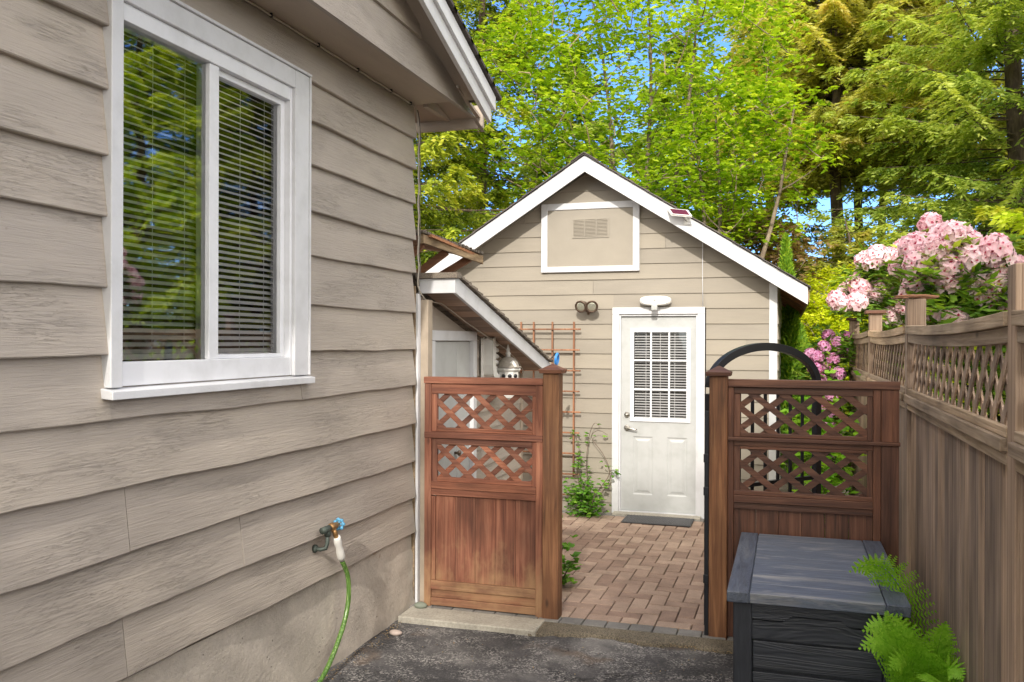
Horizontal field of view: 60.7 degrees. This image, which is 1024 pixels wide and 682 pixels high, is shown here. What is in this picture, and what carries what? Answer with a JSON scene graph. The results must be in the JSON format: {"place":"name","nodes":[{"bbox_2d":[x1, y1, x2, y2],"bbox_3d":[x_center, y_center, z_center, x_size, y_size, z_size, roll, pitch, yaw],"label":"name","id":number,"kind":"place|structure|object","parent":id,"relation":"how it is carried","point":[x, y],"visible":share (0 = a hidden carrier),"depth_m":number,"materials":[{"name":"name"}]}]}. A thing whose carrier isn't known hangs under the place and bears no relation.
{"place":"outdoors","nodes":[
{"label":"outdoors","id":0,"kind":"place"},
{"bbox_2d":[311,620,732,681],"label":"driveway","id":1,"kind":"structure","parent":0,"point":[416,653],"depth_m":4.97,"materials":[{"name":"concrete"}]},
{"bbox_2d":[389,629,401,635],"bbox_3d":[-0.718,1.796,5.383,0.084,0.036,0.051,0,0,18],"label":"stone","id":2,"kind":"object","parent":1,"relation":"on","point":[394,632],"visible":1,"depth_m":5.37,"materials":[{"name":"beige stone"}]},
{"bbox_2d":[398,606,543,635],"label":"threshold slab","id":3,"kind":"structure","parent":1,"relation":"on","point":[472,620],"depth_m":5.58,"materials":[{"name":"concrete"}]},
{"bbox_2d":[414,601,426,608],"bbox_3d":[-0.606,1.760,5.827,0.090,0.044,0.072,0,0,18],"label":"stone","id":4,"kind":"object","parent":3,"relation":"on","point":[420,605],"visible":1,"depth_m":5.80,"materials":[{"name":"grey stone"}]},
{"bbox_2d":[528,621,732,653],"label":"kerb","id":5,"kind":"structure","parent":1,"relation":"on","point":[651,639],"depth_m":5.31,"materials":[{"name":"grey concrete"}]},
{"bbox_2d":[727,532,910,681],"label":"storage box","id":6,"kind":"object","parent":1,"relation":"on","point":[805,609],"visible":0.87,"depth_m":3.99,"materials":[{"name":"grey plastic"}]},
{"bbox_2d":[849,552,939,642],"bbox_3d":[1.750,1.386,3.993,0.405,0.860,0.135,0,0,18],"label":"fern","id":7,"kind":"object","parent":1,"relation":"on","point":[867,569],"visible":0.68,"depth_m":3.98,"materials":[{"name":"green plant"}]},
{"bbox_2d":[858,610,966,681],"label":"fern","id":8,"kind":"object","parent":1,"relation":"on","point":[909,655],"visible":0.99,"depth_m":3.58,"materials":[{"name":"green plant"}]},
{"bbox_2d":[846,263,1023,681],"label":"side fence","id":9,"kind":"object","parent":1,"relation":"on","point":[961,510],"visible":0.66,"depth_m":3.50,"materials":[{"name":"brown wood"}]},
{"bbox_2d":[121,414,998,680],"bbox_3d":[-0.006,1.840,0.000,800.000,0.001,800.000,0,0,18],"label":"ground","id":10,"kind":"structure","parent":0,"point":[783,488],"depth_m":10.76,"materials":[{"name":"brown soil"}]},
{"bbox_2d":[0,0,523,681],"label":"house","id":11,"kind":"structure","parent":10,"relation":"on","point":[214,338],"depth_m":4.05,"materials":[{"name":"paint"}]},
{"bbox_2d":[101,0,314,399],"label":"window","id":12,"kind":"structure","parent":11,"relation":"in","point":[218,52],"depth_m":3.84,"materials":[{"name":"white paint"}]},
{"bbox_2d":[312,517,344,552],"bbox_3d":[-1.002,1.054,4.748,0.106,0.163,0.192,0,0,23],"label":"outdoor tap","id":13,"kind":"object","parent":11,"relation":"attached to","point":[328,529],"visible":1,"depth_m":4.69,"materials":[{"name":"grey metal"}]},
{"bbox_2d":[317,535,350,681],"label":"garden hose","id":14,"kind":"object","parent":13,"relation":"hanging from","point":[340,553],"visible":1,"depth_m":4.80,"materials":[{"name":"green rubber"}]},
{"bbox_2d":[413,5,533,268],"bbox_3d":[-1.988,-5.676,14.475,5.848,15.006,9.915,0,0,38],"label":"spruce tree","id":15,"kind":"object","parent":10,"relation":"on","point":[434,220],"visible":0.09,"depth_m":14.74,"materials":[{"name":"green plant"}]},
{"bbox_2d":[413,0,575,261],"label":"spruce tree","id":16,"kind":"object","parent":10,"relation":"on","point":[482,10],"visible":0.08,"depth_m":19.49,"materials":[{"name":"green plant"}]},
{"bbox_2d":[499,49,620,200],"bbox_3d":[1.258,-3.165,23.825,6.540,10.004,6.155,0,0,18],"label":"evergreen tree","id":17,"kind":"object","parent":10,"relation":"on","point":[529,171],"visible":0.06,"depth_m":23.79,"materials":[{"name":"green plant"}]},
{"bbox_2d":[425,152,810,518],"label":"shed","id":18,"kind":"structure","parent":10,"relation":"on","point":[585,227],"depth_m":9.06,"materials":[{"name":"paint"}]},
{"bbox_2d":[520,322,580,495],"bbox_3d":[0.385,0.706,9.237,0.695,1.820,0.044,0,0,18],"label":"trellis","id":19,"kind":"object","parent":18,"relation":"attached to","point":[573,391],"visible":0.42,"depth_m":9.16,"materials":[{"name":"brown wood"}]},
{"bbox_2d":[575,300,597,314],"bbox_3d":[0.783,-0.346,9.084,0.245,0.148,0.175,0,0,18],"label":"floodlight","id":20,"kind":"object","parent":18,"relation":"attached to","point":[589,307],"visible":1,"depth_m":9.02,"materials":[{"name":"brown metal"}]},
{"bbox_2d":[640,296,671,309],"bbox_3d":[1.453,-0.386,8.880,0.324,0.152,0.120,0,0,18],"label":"security light","id":21,"kind":"object","parent":18,"relation":"attached to","point":[654,302],"visible":1,"depth_m":8.85,"materials":[{"name":"white plastic"}]},
{"bbox_2d":[621,316,695,513],"bbox_3d":[1.496,0.752,8.966,0.764,2.003,0.099,0,0,18],"label":"door","id":22,"kind":"structure","parent":18,"relation":"in","point":[658,454],"depth_m":8.98,"materials":[{"name":"white paint"}]},
{"bbox_2d":[667,208,691,224],"bbox_3d":[1.645,-1.230,8.584,0.259,0.172,0.140,0,0,18],"label":"solar panel","id":23,"kind":"object","parent":18,"relation":"attached to","point":[683,213],"visible":1,"depth_m":8.57,"materials":[{"name":"white plastic"}]},
{"bbox_2d":[450,0,848,259],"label":"maple tree","id":24,"kind":"object","parent":10,"relation":"on","point":[541,22],"visible":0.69,"depth_m":15.54,"materials":[{"name":"green plant"}]},
{"bbox_2d":[614,29,759,254],"bbox_3d":[4.987,-3.902,26.793,7.393,11.504,6.887,0,0,18],"label":"evergreen tree","id":25,"kind":"object","parent":10,"relation":"on","point":[665,100],"visible":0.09,"depth_m":26.52,"materials":[{"name":"green plant"}]},
{"bbox_2d":[649,63,861,257],"bbox_3d":[3.931,-1.372,14.907,2.992,6.467,3.051,0,0,-37],"label":"maple tree","id":26,"kind":"object","parent":10,"relation":"on","point":[725,164],"visible":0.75,"depth_m":14.70,"materials":[{"name":"green plant"}]},
{"bbox_2d":[711,208,838,282],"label":"bronze leaf tree","id":27,"kind":"object","parent":10,"relation":"on","point":[773,257],"visible":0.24,"depth_m":15.39,"materials":[{"name":"green plant"}]},
{"bbox_2d":[690,17,872,325],"bbox_3d":[7.023,-6.145,24.126,5.268,16.004,5.608,0,0,-16],"label":"hemlock tree","id":28,"kind":"object","parent":10,"relation":"on","point":[734,51],"visible":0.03,"depth_m":23.30,"materials":[{"name":"green plant"}]},
{"bbox_2d":[778,232,803,455],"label":"arborvitae","id":29,"kind":"object","parent":10,"relation":"on","point":[785,263],"visible":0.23,"depth_m":13.44,"materials":[{"name":"green plant"}]},
{"bbox_2d":[780,304,811,474],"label":"arborvitae","id":30,"kind":"object","parent":10,"relation":"on","point":[792,332],"visible":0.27,"depth_m":11.47,"materials":[{"name":"green plant"}]},
{"bbox_2d":[785,323,811,456],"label":"arborvitae","id":31,"kind":"object","parent":10,"relation":"on","point":[803,327],"visible":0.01,"depth_m":13.54,"materials":[{"name":"green plant"}]},
{"bbox_2d":[774,370,866,532],"bbox_3d":[2.828,1.226,7.855,0.942,1.939,1.533,0,0,18],"label":"garden plant","id":32,"kind":"object","parent":10,"relation":"on","point":[832,480],"visible":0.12,"depth_m":7.83,"materials":[{"name":"green plant"}]},
{"bbox_2d":[786,322,855,492],"bbox_3d":[3.286,0.815,9.424,1.014,2.053,1.387,0,0,18],"label":"rhododendron","id":33,"kind":"object","parent":10,"relation":"on","point":[823,355],"visible":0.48,"depth_m":9.30,"materials":[{"name":"pink plant"}]},
{"bbox_2d":[689,0,1005,269],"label":"hemlock tree","id":34,"kind":"object","parent":10,"relation":"on","point":[836,179],"visible":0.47,"depth_m":19.90,"materials":[{"name":"green plant"}]},
{"bbox_2d":[715,0,1005,249],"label":"hemlock tree","id":35,"kind":"object","parent":10,"relation":"on","point":[851,61],"visible":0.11,"depth_m":20.71,"materials":[{"name":"green plant"}]},
{"bbox_2d":[797,220,933,431],"bbox_3d":[6.591,-0.246,16.929,4.540,4.210,4.327,0,0,18],"label":"conifer tree","id":36,"kind":"object","parent":10,"relation":"on","point":[843,247],"visible":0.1,"depth_m":16.86,"materials":[{"name":"green plant"}]},
{"bbox_2d":[823,237,938,377],"bbox_3d":[4.238,0.332,9.839,1.294,3.026,2.288,0,0,24],"label":"rhododendron","id":37,"kind":"object","parent":10,"relation":"on","point":[860,289],"visible":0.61,"depth_m":9.20,"materials":[{"name":"pink plant"}]},
{"bbox_2d":[799,260,988,434],"bbox_3d":[6.083,0.212,14.878,4.178,3.302,2.771,0,0,54],"label":"japanese maple","id":38,"kind":"object","parent":10,"relation":"on","point":[819,314],"visible":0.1,"depth_m":15.14,"materials":[{"name":"yellow plant"}]},
{"bbox_2d":[804,0,1023,421],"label":"cedar tree","id":39,"kind":"object","parent":10,"relation":"on","point":[1000,41],"visible":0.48,"depth_m":16.86,"materials":[{"name":"green plant"}]},
{"bbox_2d":[809,0,1023,243],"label":"hemlock tree","id":40,"kind":"object","parent":10,"relation":"on","point":[937,97],"depth_m":22.42,"materials":[{"name":"green plant"}]},
{"bbox_2d":[833,208,1004,431],"bbox_3d":[7.683,-0.284,16.125,4.620,4.324,4.483,0,0,18],"label":"conifer tree","id":41,"kind":"object","parent":10,"relation":"on","point":[909,222],"visible":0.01,"depth_m":16.02,"materials":[{"name":"green plant"}]},
{"bbox_2d":[861,0,1007,366],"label":"hemlock tree","id":42,"kind":"object","parent":10,"relation":"on","point":[1002,76],"visible":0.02,"depth_m":21.00,"materials":[{"name":"green plant"}]},
{"bbox_2d":[878,205,1023,413],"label":"rhododendron","id":43,"kind":"object","parent":10,"relation":"on","point":[959,267],"visible":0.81,"depth_m":5.51,"materials":[{"name":"pink plant"}]},
{"bbox_2d":[972,158,1023,352],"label":"spruce tree","id":44,"kind":"object","parent":10,"relation":"on","point":[989,211],"visible":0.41,"depth_m":14.06,"materials":[{"name":"green plant"}]},
{"bbox_2d":[988,211,1023,235],"bbox_3d":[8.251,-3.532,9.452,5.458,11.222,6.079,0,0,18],"label":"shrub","id":45,"kind":"object","parent":10,"relation":"on","point":[1005,217],"visible":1,"depth_m":10.60,"materials":[{"name":"yellow plant"}]},
{"bbox_2d":[419,513,848,633],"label":"patio paving","id":46,"kind":"structure","parent":0,"point":[641,574],"depth_m":6.72,"materials":[{"name":"brown brick"}]},
{"bbox_2d":[412,230,552,480],"bbox_3d":[-0.450,0.513,7.265,0.969,2.630,2.535,0,0,18],"label":"annex","id":47,"kind":"object","parent":46,"relation":"on","point":[456,346],"visible":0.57,"depth_m":6.71,"materials":[{"name":"paint"}]},
{"bbox_2d":[435,341,456,476],"bbox_3d":[-0.520,0.886,6.512,0.032,1.765,0.502,0,0,18],"label":"cupboard door","id":48,"kind":"structure","parent":47,"relation":"in","point":[445,351],"depth_m":6.55,"materials":[{"name":"white paint"}]},
{"bbox_2d":[456,341,469,476],"bbox_3d":[-0.399,0.886,6.893,0.032,1.765,0.286,0,0,18],"label":"cupboard door","id":49,"kind":"structure","parent":47,"relation":"in","point":[463,347],"depth_m":6.89,"materials":[{"name":"white paint"}]},
{"bbox_2d":[481,337,500,377],"bbox_3d":[-0.163,0.149,7.326,0.102,0.369,0.314,0,0,18],"label":"hose hanger","id":50,"kind":"object","parent":47,"relation":"attached to","point":[489,357],"visible":0.86,"depth_m":7.20,"materials":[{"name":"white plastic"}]},
{"bbox_2d":[497,345,520,397],"bbox_3d":[-0.033,0.242,7.435,0.224,0.475,0.224,0,0,18],"label":"birdhouse","id":51,"kind":"object","parent":47,"relation":"hanging from","point":[508,366],"visible":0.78,"depth_m":7.36,"materials":[{"name":"white plastic"}]},
{"bbox_2d":[550,353,558,364],"bbox_3d":[0.412,0.171,8.272,0.063,0.125,0.146,0,0,41],"label":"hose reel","id":52,"kind":"object","parent":47,"relation":"hanging from","point":[556,359],"visible":0.98,"depth_m":8.25,"materials":[{"name":"blue plastic"}]},
{"bbox_2d":[562,515,581,584],"bbox_3d":[0.289,1.579,6.406,0.380,0.596,0.410,0,0,-13],"label":"plant","id":53,"kind":"object","parent":46,"relation":"on","point":[566,568],"visible":0.38,"depth_m":6.33,"materials":[{"name":"green plant"}]},
{"bbox_2d":[563,423,620,517],"bbox_3d":[0.744,1.405,8.941,0.704,1.119,0.458,0,0,18],"label":"climbing vine","id":54,"kind":"object","parent":46,"relation":"on","point":[586,508],"visible":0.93,"depth_m":8.94,"materials":[{"name":"green plant"}]},
{"bbox_2d":[612,511,700,520],"bbox_3d":[1.466,1.784,8.895,0.890,0.042,0.130,0,0,18],"label":"door step","id":55,"kind":"object","parent":46,"relation":"on","point":[624,513],"depth_m":8.89,"materials":[{"name":"concrete"}]},
{"bbox_2d":[621,515,694,526],"bbox_3d":[1.461,1.774,8.705,0.675,0.015,0.485,0,0,18],"label":"door mat","id":56,"kind":"object","parent":46,"relation":"on","point":[660,520],"depth_m":8.61,"materials":[{"name":"black rubber"}]},
{"bbox_2d":[416,0,1023,261],"label":"sky","id":57,"kind":"structure","parent":0,"point":[583,16],"materials":[{"name":"blue"}]},
{"label":"patio bed","id":58,"kind":"structure","parent":0,"visible":0},
{"bbox_2d":[409,510,848,640],"bbox_3d":[0.623,1.801,7.325,4.581,0.042,3.593,0,0,18],"label":"patio border","id":59,"kind":"object","parent":58,"relation":"on","point":[632,627],"visible":0.2,"depth_m":5.51,"materials":[{"name":"grey concrete"}]},
{"bbox_2d":[424,364,566,619],"bbox_3d":[-0.124,0.980,5.778,0.960,1.669,0.151,0,0,18],"label":"gate screen","id":60,"kind":"object","parent":59,"relation":"on","point":[492,542],"visible":0.99,"depth_m":5.74,"materials":[{"name":"brown wood"}]},
{"bbox_2d":[705,366,900,639],"bbox_3d":[1.702,0.984,5.175,1.088,1.664,0.151,0,0,18],"label":"gate screen","id":61,"kind":"object","parent":59,"relation":"on","point":[737,507],"visible":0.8,"depth_m":5.18,"materials":[{"name":"brown wood"}]},
{"bbox_2d":[703,343,820,634],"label":"iron gate","id":62,"kind":"structure","parent":61,"relation":"attached to","point":[805,360],"depth_m":5.56,"materials":[{"name":"black metal"}]}
]}

